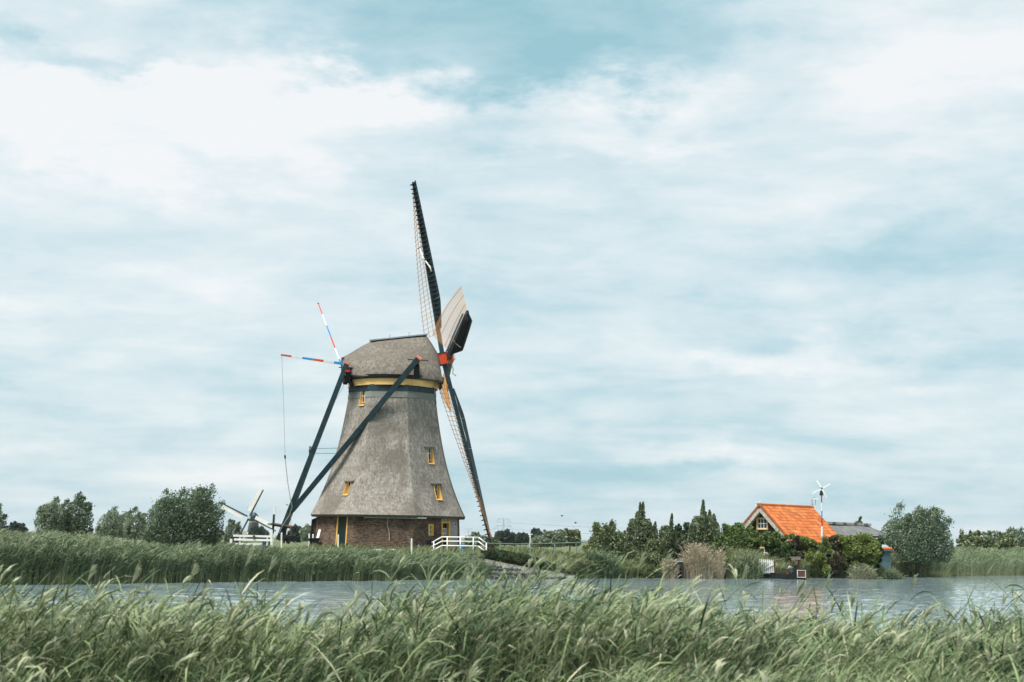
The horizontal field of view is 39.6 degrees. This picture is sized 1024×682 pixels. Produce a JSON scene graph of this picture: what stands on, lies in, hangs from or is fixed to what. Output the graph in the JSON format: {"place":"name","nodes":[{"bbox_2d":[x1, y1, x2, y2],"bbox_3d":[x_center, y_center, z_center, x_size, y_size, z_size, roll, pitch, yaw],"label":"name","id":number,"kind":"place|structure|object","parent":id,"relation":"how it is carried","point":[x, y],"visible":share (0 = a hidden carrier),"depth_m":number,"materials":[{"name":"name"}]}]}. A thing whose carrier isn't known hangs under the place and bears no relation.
{"place":"outdoors","nodes":[
{"label":"outdoors","id":0,"kind":"place"},
{"bbox_2d":[262,537,269,546],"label":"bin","id":1,"kind":"object","parent":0,"point":[263,542],"visible":0.22,"depth_m":148.13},
{"bbox_2d":[174,543,572,568],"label":"grass","id":2,"kind":"structure","parent":0,"point":[515,549],"depth_m":105.44,"materials":[{"name":"green plant"}]},
{"bbox_2d":[0,575,1023,679],"bbox_3d":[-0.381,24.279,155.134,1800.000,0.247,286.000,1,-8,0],"label":"water","id":3,"kind":"structure","parent":0,"point":[939,587],"depth_m":75.11,"materials":[{"name":"grey liquid"}]},
{"bbox_2d":[770,566,805,579],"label":"boat","id":4,"kind":"object","parent":3,"relation":"on","point":[788,575],"visible":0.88,"depth_m":109.51,"materials":[{"name":"black wood"}]},
{"bbox_2d":[0,0,1023,545],"label":"sky","id":5,"kind":"structure","parent":0,"point":[730,255],"materials":[{"name":"blue"}]},
{"bbox_2d":[1,531,1023,584],"bbox_3d":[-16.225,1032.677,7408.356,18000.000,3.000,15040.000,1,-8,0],"label":"ground","id":6,"kind":"structure","parent":0,"point":[276,542],"depth_m":131.59,"materials":[{"name":"green plant"}]},
{"bbox_2d":[0,503,8,531],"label":"willow tree","id":7,"kind":"object","parent":6,"relation":"on","point":[3,517],"visible":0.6,"depth_m":117.12,"materials":[{"name":"green plant"}]},
{"bbox_2d":[9,521,28,534],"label":"tree","id":8,"kind":"object","parent":6,"relation":"on","point":[19,526],"visible":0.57,"depth_m":256.92,"materials":[{"name":"green plant"}]},
{"bbox_2d":[33,496,68,533],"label":"willow tree","id":9,"kind":"object","parent":6,"relation":"on","point":[51,517],"visible":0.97,"depth_m":119.46,"materials":[{"name":"green plant"}]},
{"bbox_2d":[61,491,94,535],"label":"willow tree","id":10,"kind":"object","parent":6,"relation":"on","point":[80,521],"visible":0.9,"depth_m":120.62,"materials":[{"name":"green plant"}]},
{"bbox_2d":[75,564,102,633],"bbox_3d":[-5.609,4.201,18.443,0.672,2.586,0.410,5,-9,-29],"label":"reed stalk","id":11,"kind":"object","parent":6,"relation":"on","point":[93,570],"visible":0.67,"depth_m":18.74,"materials":[{"name":"green plant"}]},
{"bbox_2d":[94,506,128,540],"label":"shrub","id":12,"kind":"object","parent":6,"relation":"on","point":[108,528],"visible":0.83,"depth_m":115.52,"materials":[{"name":"green plant"}]},
{"bbox_2d":[0,527,254,549],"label":"rough meadow","id":13,"kind":"structure","parent":6,"relation":"on","point":[41,533],"depth_m":86.71,"materials":[{"name":"green plant"}]},
{"bbox_2d":[122,505,146,540],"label":"shrub","id":14,"kind":"object","parent":6,"relation":"on","point":[138,517],"visible":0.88,"depth_m":112.70,"materials":[{"name":"green plant"}]},
{"bbox_2d":[125,563,147,609],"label":"reed stalk","id":15,"kind":"object","parent":6,"relation":"on","point":[136,573],"visible":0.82,"depth_m":17.75,"materials":[{"name":"green plant"}]},
{"bbox_2d":[160,562,200,603],"bbox_3d":[-4.206,4.144,18.081,0.608,2.644,0.176,1,-8,0],"label":"reed stalk","id":16,"kind":"object","parent":6,"relation":"on","point":[194,569],"visible":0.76,"depth_m":18.24,"materials":[{"name":"green plant"}]},
{"bbox_2d":[135,483,226,546],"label":"willow tree","id":17,"kind":"object","parent":6,"relation":"on","point":[199,522],"visible":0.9,"depth_m":105.84,"materials":[{"name":"green plant"}]},
{"bbox_2d":[223,518,242,543],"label":"shrub","id":18,"kind":"object","parent":6,"relation":"on","point":[232,526],"visible":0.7,"depth_m":109.74,"materials":[{"name":"green plant"}]},
{"bbox_2d":[0,530,493,584],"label":"reed bank","id":19,"kind":"structure","parent":6,"relation":"on","point":[53,555],"depth_m":81.74,"materials":[{"name":"green plant"}]},
{"bbox_2d":[222,489,275,538],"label":"windmill","id":20,"kind":"object","parent":6,"relation":"on","point":[253,518],"visible":0.79,"depth_m":665.16,"materials":[{"name":"white wood"}]},
{"bbox_2d":[230,530,274,547],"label":"farm gate","id":21,"kind":"structure","parent":6,"relation":"on","point":[271,539],"depth_m":105.91,"materials":[{"name":"white paint"}]},
{"bbox_2d":[238,548,269,619],"bbox_3d":[-3.516,4.122,18.528,0.738,2.832,0.354,4,-9,-23],"label":"reed stalk","id":22,"kind":"object","parent":6,"relation":"on","point":[249,557],"visible":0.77,"depth_m":18.77,"materials":[{"name":"green plant"}]},
{"bbox_2d":[247,525,269,541],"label":"tree","id":23,"kind":"object","parent":6,"relation":"on","point":[257,530],"visible":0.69,"depth_m":493.36,"materials":[{"name":"green plant"}]},
{"bbox_2d":[266,555,285,599],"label":"reed stalk","id":24,"kind":"object","parent":6,"relation":"on","point":[271,564],"visible":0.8,"depth_m":19.24,"materials":[{"name":"green plant"}]},
{"bbox_2d":[287,524,301,542],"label":"tree","id":25,"kind":"object","parent":6,"relation":"on","point":[295,535],"visible":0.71,"depth_m":325.48,"materials":[{"name":"green plant"}]},
{"bbox_2d":[298,524,310,541],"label":"tree","id":26,"kind":"object","parent":6,"relation":"on","point":[304,531],"visible":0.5,"depth_m":296.36,"materials":[{"name":"green plant"}]},
{"bbox_2d":[303,538,322,545],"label":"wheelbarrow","id":27,"kind":"object","parent":6,"relation":"on","point":[314,540],"visible":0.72,"depth_m":107.48,"materials":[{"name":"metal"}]},
{"bbox_2d":[266,180,491,549],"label":"windmill","id":28,"kind":"object","parent":6,"relation":"on","point":[388,459],"visible":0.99,"depth_m":110.66,"materials":[{"name":"grey plant"}]},
{"bbox_2d":[335,517,347,545],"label":"door","id":29,"kind":"structure","parent":28,"relation":"in","point":[342,522],"depth_m":108.50,"materials":[{"name":"yellow paint"}]},
{"bbox_2d":[342,480,354,495],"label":"window","id":30,"kind":"structure","parent":28,"relation":"in","point":[349,482],"depth_m":109.46,"materials":[{"name":"yellow paint"}]},
{"bbox_2d":[358,391,365,405],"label":"window","id":31,"kind":"structure","parent":28,"relation":"in","point":[362,397],"depth_m":111.91,"materials":[{"name":"yellow paint"}]},
{"bbox_2d":[364,515,425,518],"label":"hanging pole","id":32,"kind":"object","parent":28,"relation":"attached to","point":[396,517],"visible":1,"depth_m":107.35,"materials":[{"name":"metal"}]},
{"bbox_2d":[423,446,434,463],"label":"window","id":33,"kind":"structure","parent":28,"relation":"in","point":[429,449],"depth_m":111.31,"materials":[{"name":"yellow paint"}]},
{"bbox_2d":[428,524,433,535],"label":"window","id":34,"kind":"structure","parent":28,"relation":"in","point":[430,526],"depth_m":108.87,"materials":[{"name":"yellow paint"}]},
{"bbox_2d":[430,482,442,499],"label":"window","id":35,"kind":"structure","parent":28,"relation":"in","point":[436,485],"depth_m":110.39,"materials":[{"name":"yellow paint"}]},
{"bbox_2d":[441,518,449,547],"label":"door","id":36,"kind":"structure","parent":28,"relation":"in","point":[445,522],"depth_m":110.02,"materials":[{"name":"yellow paint"}]},
{"bbox_2d":[370,550,406,608],"bbox_3d":[-1.658,4.155,18.609,0.564,2.845,0.334,0,-8,5],"label":"reed stalk","id":37,"kind":"object","parent":6,"relation":"on","point":[396,560],"visible":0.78,"depth_m":18.78,"materials":[{"name":"green plant"}]},
{"bbox_2d":[427,540,439,545],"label":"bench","id":38,"kind":"object","parent":6,"relation":"on","point":[430,541],"visible":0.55,"depth_m":108.46,"materials":[{"name":"black"}]},
{"bbox_2d":[422,548,449,600],"bbox_3d":[-1.076,4.078,18.089,0.658,2.874,0.212,3,-8,-14],"label":"reed stalk","id":39,"kind":"object","parent":6,"relation":"on","point":[433,556],"visible":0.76,"depth_m":18.29,"materials":[{"name":"green plant"}]},
{"bbox_2d":[432,536,486,556],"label":"footbridge","id":40,"kind":"object","parent":6,"relation":"on","point":[460,541],"visible":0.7,"depth_m":98.47,"materials":[{"name":"white paint"}]},
{"bbox_2d":[458,566,475,609],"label":"reed stalk","id":41,"kind":"object","parent":6,"relation":"on","point":[464,575],"visible":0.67,"depth_m":17.76,"materials":[{"name":"green plant"}]},
{"bbox_2d":[464,531,487,545],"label":"shrub","id":42,"kind":"object","parent":6,"relation":"on","point":[478,534],"visible":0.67,"depth_m":187.47,"materials":[{"name":"green plant"}]},
{"bbox_2d":[487,544,494,549],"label":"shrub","id":43,"kind":"object","parent":6,"relation":"on","point":[491,546],"visible":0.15,"depth_m":100.02,"materials":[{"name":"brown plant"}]},
{"bbox_2d":[483,536,500,546],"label":"shrub","id":44,"kind":"object","parent":6,"relation":"on","point":[495,539],"visible":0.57,"depth_m":177.82,"materials":[{"name":"green plant"}]},
{"bbox_2d":[494,529,512,545],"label":"tree","id":45,"kind":"object","parent":6,"relation":"on","point":[502,536],"visible":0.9,"depth_m":414.57,"materials":[{"name":"green plant"}]},
{"bbox_2d":[0,539,1023,681],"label":"reed bed","id":46,"kind":"object","parent":6,"relation":"on","point":[513,636],"visible":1,"depth_m":15.52,"materials":[{"name":"green plant"}]},
{"bbox_2d":[508,532,516,545],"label":"tree","id":47,"kind":"object","parent":6,"relation":"on","point":[512,539],"visible":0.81,"depth_m":414.77,"materials":[{"name":"green plant"}]},
{"bbox_2d":[515,532,529,545],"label":"tree","id":48,"kind":"object","parent":6,"relation":"on","point":[523,537],"visible":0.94,"depth_m":375.51,"materials":[{"name":"green plant"}]},
{"bbox_2d":[484,559,573,578],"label":"stone wall","id":49,"kind":"structure","parent":6,"relation":"on","point":[497,568],"depth_m":98.57,"materials":[{"name":"grey stone"}]},
{"bbox_2d":[481,548,575,573],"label":"ivy","id":50,"kind":"object","parent":49,"relation":"attached to","point":[511,557],"visible":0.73,"depth_m":99.36,"materials":[{"name":"green plant"}]},
{"bbox_2d":[529,527,543,539],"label":"tree","id":51,"kind":"object","parent":6,"relation":"on","point":[537,531],"visible":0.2,"depth_m":356.04,"materials":[{"name":"green plant"}]},
{"bbox_2d":[487,542,587,552],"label":"handrail","id":52,"kind":"object","parent":6,"relation":"on","point":[539,543],"visible":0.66,"depth_m":106.49,"materials":[{"name":"white wood"}]},
{"bbox_2d":[530,534,552,547],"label":"shrub","id":53,"kind":"object","parent":6,"relation":"on","point":[539,539],"visible":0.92,"depth_m":138.26,"materials":[{"name":"green plant"}]},
{"bbox_2d":[532,551,560,602],"bbox_3d":[0.217,4.182,18.605,0.835,2.851,0.297,1,-8,0],"label":"reed stalk","id":54,"kind":"object","parent":6,"relation":"on","point":[541,556],"visible":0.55,"depth_m":18.79,"materials":[{"name":"green plant"}]},
{"bbox_2d":[542,529,567,547],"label":"shrub","id":55,"kind":"object","parent":6,"relation":"on","point":[555,536],"visible":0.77,"depth_m":148.07,"materials":[{"name":"green plant"}]},
{"bbox_2d":[552,555,571,601],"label":"reed stalk","id":56,"kind":"object","parent":6,"relation":"on","point":[558,562],"visible":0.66,"depth_m":19.26,"materials":[{"name":"green plant"}]},
{"bbox_2d":[559,528,580,550],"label":"shrub","id":57,"kind":"object","parent":6,"relation":"on","point":[573,535],"visible":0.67,"depth_m":152.95,"materials":[{"name":"green plant"}]},
{"bbox_2d":[578,546,626,578],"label":"sedge tuft","id":58,"kind":"object","parent":6,"relation":"on","point":[605,560],"visible":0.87,"depth_m":103.69,"materials":[{"name":"green plant"}]},
{"bbox_2d":[582,519,637,563],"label":"shrub","id":59,"kind":"object","parent":6,"relation":"on","point":[608,536],"visible":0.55,"depth_m":107.21,"materials":[{"name":"green plant"}]},
{"bbox_2d":[614,552,658,602],"bbox_3d":[1.620,4.194,18.590,0.765,2.866,0.104,3,-8,-14],"label":"reed stalk","id":60,"kind":"object","parent":6,"relation":"on","point":[641,560],"visible":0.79,"depth_m":18.77,"materials":[{"name":"green plant"}]},
{"bbox_2d":[623,501,658,554],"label":"upright tree","id":61,"kind":"object","parent":6,"relation":"on","point":[640,530],"visible":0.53,"depth_m":110.57,"materials":[{"name":"green plant"}]},
{"bbox_2d":[633,551,661,577],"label":"shrub","id":62,"kind":"object","parent":6,"relation":"on","point":[652,557],"visible":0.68,"depth_m":106.70,"materials":[{"name":"green plant"}]},
{"bbox_2d":[645,529,667,560],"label":"shrub","id":63,"kind":"object","parent":6,"relation":"on","point":[659,546],"visible":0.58,"depth_m":108.58,"materials":[{"name":"green plant"}]},
{"bbox_2d":[638,548,689,602],"bbox_3d":[1.985,4.266,19.194,0.866,2.923,0.324,-1,-8,13],"label":"reed stalk","id":64,"kind":"object","parent":6,"relation":"on","point":[667,558],"visible":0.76,"depth_m":19.26,"materials":[{"name":"green plant"}]},
{"bbox_2d":[566,542,769,578],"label":"bushes","id":65,"kind":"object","parent":6,"relation":"on","point":[630,567],"depth_m":105.72,"materials":[{"name":"green plant"}]},
{"bbox_2d":[657,513,678,560],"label":"upright tree","id":66,"kind":"object","parent":6,"relation":"on","point":[670,532],"visible":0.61,"depth_m":109.55,"materials":[{"name":"green plant"}]},
{"bbox_2d":[660,557,680,578],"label":"dry reed clump","id":67,"kind":"object","parent":6,"relation":"on","point":[668,568],"visible":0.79,"depth_m":106.10,"materials":[{"name":"beige plant"}]},
{"bbox_2d":[673,561,682,578],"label":"jetty","id":68,"kind":"object","parent":6,"relation":"on","point":[681,568],"visible":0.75,"depth_m":106.33,"materials":[{"name":"grey wood"}]},
{"bbox_2d":[674,534,689,560],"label":"shrub","id":69,"kind":"object","parent":6,"relation":"on","point":[680,543],"visible":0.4,"depth_m":110.09,"materials":[{"name":"green plant"}]},
{"bbox_2d":[674,522,689,547],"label":"shrub","id":70,"kind":"object","parent":6,"relation":"on","point":[681,532],"visible":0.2,"depth_m":116.66,"materials":[{"name":"green plant"}]},
{"bbox_2d":[676,542,718,578],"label":"dry reed clump","id":71,"kind":"object","parent":6,"relation":"on","point":[698,560],"visible":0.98,"depth_m":106.84,"materials":[{"name":"beige plant"}]},
{"bbox_2d":[685,500,722,552],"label":"upright tree","id":72,"kind":"object","parent":6,"relation":"on","point":[704,526],"visible":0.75,"depth_m":113.32,"materials":[{"name":"green plant"}]},
{"bbox_2d":[708,534,726,573],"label":"shrub","id":73,"kind":"object","parent":6,"relation":"on","point":[719,543],"visible":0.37,"depth_m":111.20,"materials":[{"name":"green plant"}]},
{"bbox_2d":[711,543,731,578],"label":"dry reed clump","id":74,"kind":"object","parent":6,"relation":"on","point":[718,559],"visible":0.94,"depth_m":107.42,"materials":[{"name":"beige plant"}]},
{"bbox_2d":[720,522,762,554],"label":"hedge","id":75,"kind":"object","parent":6,"relation":"on","point":[734,534],"visible":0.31,"depth_m":115.57,"materials":[{"name":"green plant"}]},
{"bbox_2d":[725,551,765,578],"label":"reed clump","id":76,"kind":"object","parent":6,"relation":"on","point":[740,562],"visible":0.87,"depth_m":109.03,"materials":[{"name":"green plant"}]},
{"bbox_2d":[735,563,760,615],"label":"reed stalk","id":77,"kind":"object","parent":6,"relation":"on","point":[745,570],"visible":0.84,"depth_m":18.76,"materials":[{"name":"green plant"}]},
{"bbox_2d":[757,559,775,572],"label":"picket gate","id":78,"kind":"structure","parent":6,"relation":"on","point":[769,566],"depth_m":111.84,"materials":[{"name":"white paint"}]},
{"bbox_2d":[750,530,782,547],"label":"hedge","id":79,"kind":"object","parent":6,"relation":"on","point":[762,539],"visible":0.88,"depth_m":115.66,"materials":[{"name":"green plant"}]},
{"bbox_2d":[765,533,795,562],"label":"hedge","id":80,"kind":"object","parent":6,"relation":"on","point":[787,549],"visible":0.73,"depth_m":115.47,"materials":[{"name":"green plant"}]},
{"bbox_2d":[743,503,836,554],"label":"house","id":81,"kind":"structure","parent":6,"relation":"on","point":[801,520],"depth_m":123.87,"materials":[{"name":"orange tile"}]},
{"bbox_2d":[756,517,767,529],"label":"window","id":82,"kind":"structure","parent":81,"relation":"in","point":[761,523],"depth_m":123.42,"materials":[{"name":"yellow paint"}]},
{"bbox_2d":[789,557,800,573],"bbox_3d":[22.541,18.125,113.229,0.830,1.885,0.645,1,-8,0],"label":"garden table","id":83,"kind":"object","parent":6,"relation":"on","point":[794,558],"visible":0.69,"depth_m":113.04,"materials":[{"name":"wood"}]},
{"bbox_2d":[788,535,805,566],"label":"hedge","id":84,"kind":"object","parent":6,"relation":"on","point":[794,543],"visible":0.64,"depth_m":115.53,"materials":[{"name":"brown plant"}]},
{"bbox_2d":[796,536,832,575],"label":"hedge","id":85,"kind":"object","parent":6,"relation":"on","point":[820,556],"visible":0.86,"depth_m":115.24,"materials":[{"name":"green plant"}]},
{"bbox_2d":[812,480,830,566],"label":"wind turbine","id":86,"kind":"object","parent":6,"relation":"on","point":[822,492],"visible":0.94,"depth_m":118.78,"materials":[{"name":"white paint"}]},
{"bbox_2d":[808,572,837,620],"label":"reed stalk","id":87,"kind":"object","parent":6,"relation":"on","point":[827,582],"visible":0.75,"depth_m":19.72,"materials":[{"name":"green plant"}]},
{"bbox_2d":[761,544,908,577],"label":"bank grass","id":88,"kind":"structure","parent":6,"relation":"on","point":[781,567],"depth_m":115.47,"materials":[{"name":"green plant"}]},
{"bbox_2d":[826,535,845,576],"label":"hedge","id":89,"kind":"object","parent":6,"relation":"on","point":[839,558],"visible":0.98,"depth_m":115.52,"materials":[{"name":"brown plant"}]},
{"bbox_2d":[827,522,885,538],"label":"barn","id":90,"kind":"structure","parent":6,"relation":"on","point":[844,528],"depth_m":133.77,"materials":[{"name":"grey metal"}]},
{"bbox_2d":[833,532,882,573],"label":"hedge","id":91,"kind":"object","parent":6,"relation":"on","point":[867,545],"visible":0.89,"depth_m":115.52,"materials":[{"name":"green plant"}]},
{"bbox_2d":[845,561,881,579],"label":"reed clump","id":92,"kind":"object","parent":6,"relation":"on","point":[860,572],"visible":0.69,"depth_m":113.76,"materials":[{"name":"plant"}]},
{"bbox_2d":[874,538,884,568],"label":"hedge","id":93,"kind":"object","parent":6,"relation":"on","point":[881,541],"visible":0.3,"depth_m":116.52,"materials":[{"name":"green plant"}]},
{"bbox_2d":[879,545,893,568],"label":"shed","id":94,"kind":"structure","parent":6,"relation":"on","point":[886,558],"depth_m":119.68,"materials":[{"name":"teal wood"}]},
{"bbox_2d":[875,563,906,578],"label":"reed clump","id":95,"kind":"object","parent":6,"relation":"on","point":[884,573],"visible":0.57,"depth_m":114.91,"materials":[{"name":"green plant"}]},
{"bbox_2d":[878,499,955,576],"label":"willow tree","id":96,"kind":"object","parent":6,"relation":"on","point":[910,536],"visible":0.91,"depth_m":123.52,"materials":[{"name":"green plant"}]},
{"bbox_2d":[908,574,934,622],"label":"reed stalk","id":97,"kind":"object","parent":6,"relation":"on","point":[915,579],"visible":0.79,"depth_m":19.70,"materials":[{"name":"green plant"}]},
{"bbox_2d":[891,544,1023,576],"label":"reed bank","id":98,"kind":"structure","parent":6,"relation":"on","point":[979,558],"depth_m":134.05,"materials":[{"name":"green plant"}]},
{"bbox_2d":[955,528,983,552],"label":"shrub","id":99,"kind":"object","parent":6,"relation":"on","point":[965,539],"visible":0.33,"depth_m":163.02,"materials":[{"name":"green plant"}]},
{"bbox_2d":[969,535,993,550],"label":"shrub","id":100,"kind":"object","parent":6,"relation":"on","point":[985,542],"visible":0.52,"depth_m":155.97,"materials":[{"name":"green plant"}]},
{"bbox_2d":[982,530,1003,544],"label":"shrub","id":101,"kind":"object","parent":6,"relation":"on","point":[990,535],"visible":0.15,"depth_m":163.18,"materials":[{"name":"green plant"}]},
{"bbox_2d":[994,532,1018,550],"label":"shrub","id":102,"kind":"object","parent":6,"relation":"on","point":[1006,540],"visible":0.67,"depth_m":156.22,"materials":[{"name":"green plant"}]},
{"bbox_2d":[1000,559,1023,618],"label":"reed stalk","id":103,"kind":"object","parent":6,"relation":"on","point":[1009,566],"visible":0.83,"depth_m":18.75,"materials":[{"name":"green plant"}]},
{"bbox_2d":[1003,525,1023,551],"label":"shrub","id":104,"kind":"object","parent":6,"relation":"on","point":[1019,539],"visible":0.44,"depth_m":157.82,"materials":[{"name":"green plant"}]},
{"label":"pylon","id":105,"kind":"object","parent":6,"relation":"on","visible":0},
{"bbox_2d":[484,522,660,533],"bbox_3d":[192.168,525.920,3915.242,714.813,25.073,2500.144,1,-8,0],"label":"power line","id":106,"kind":"object","parent":105,"relation":"hanging from","point":[549,525],"visible":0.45,"depth_m":2938.24,"materials":[{"name":"grey metal"}]}
]}

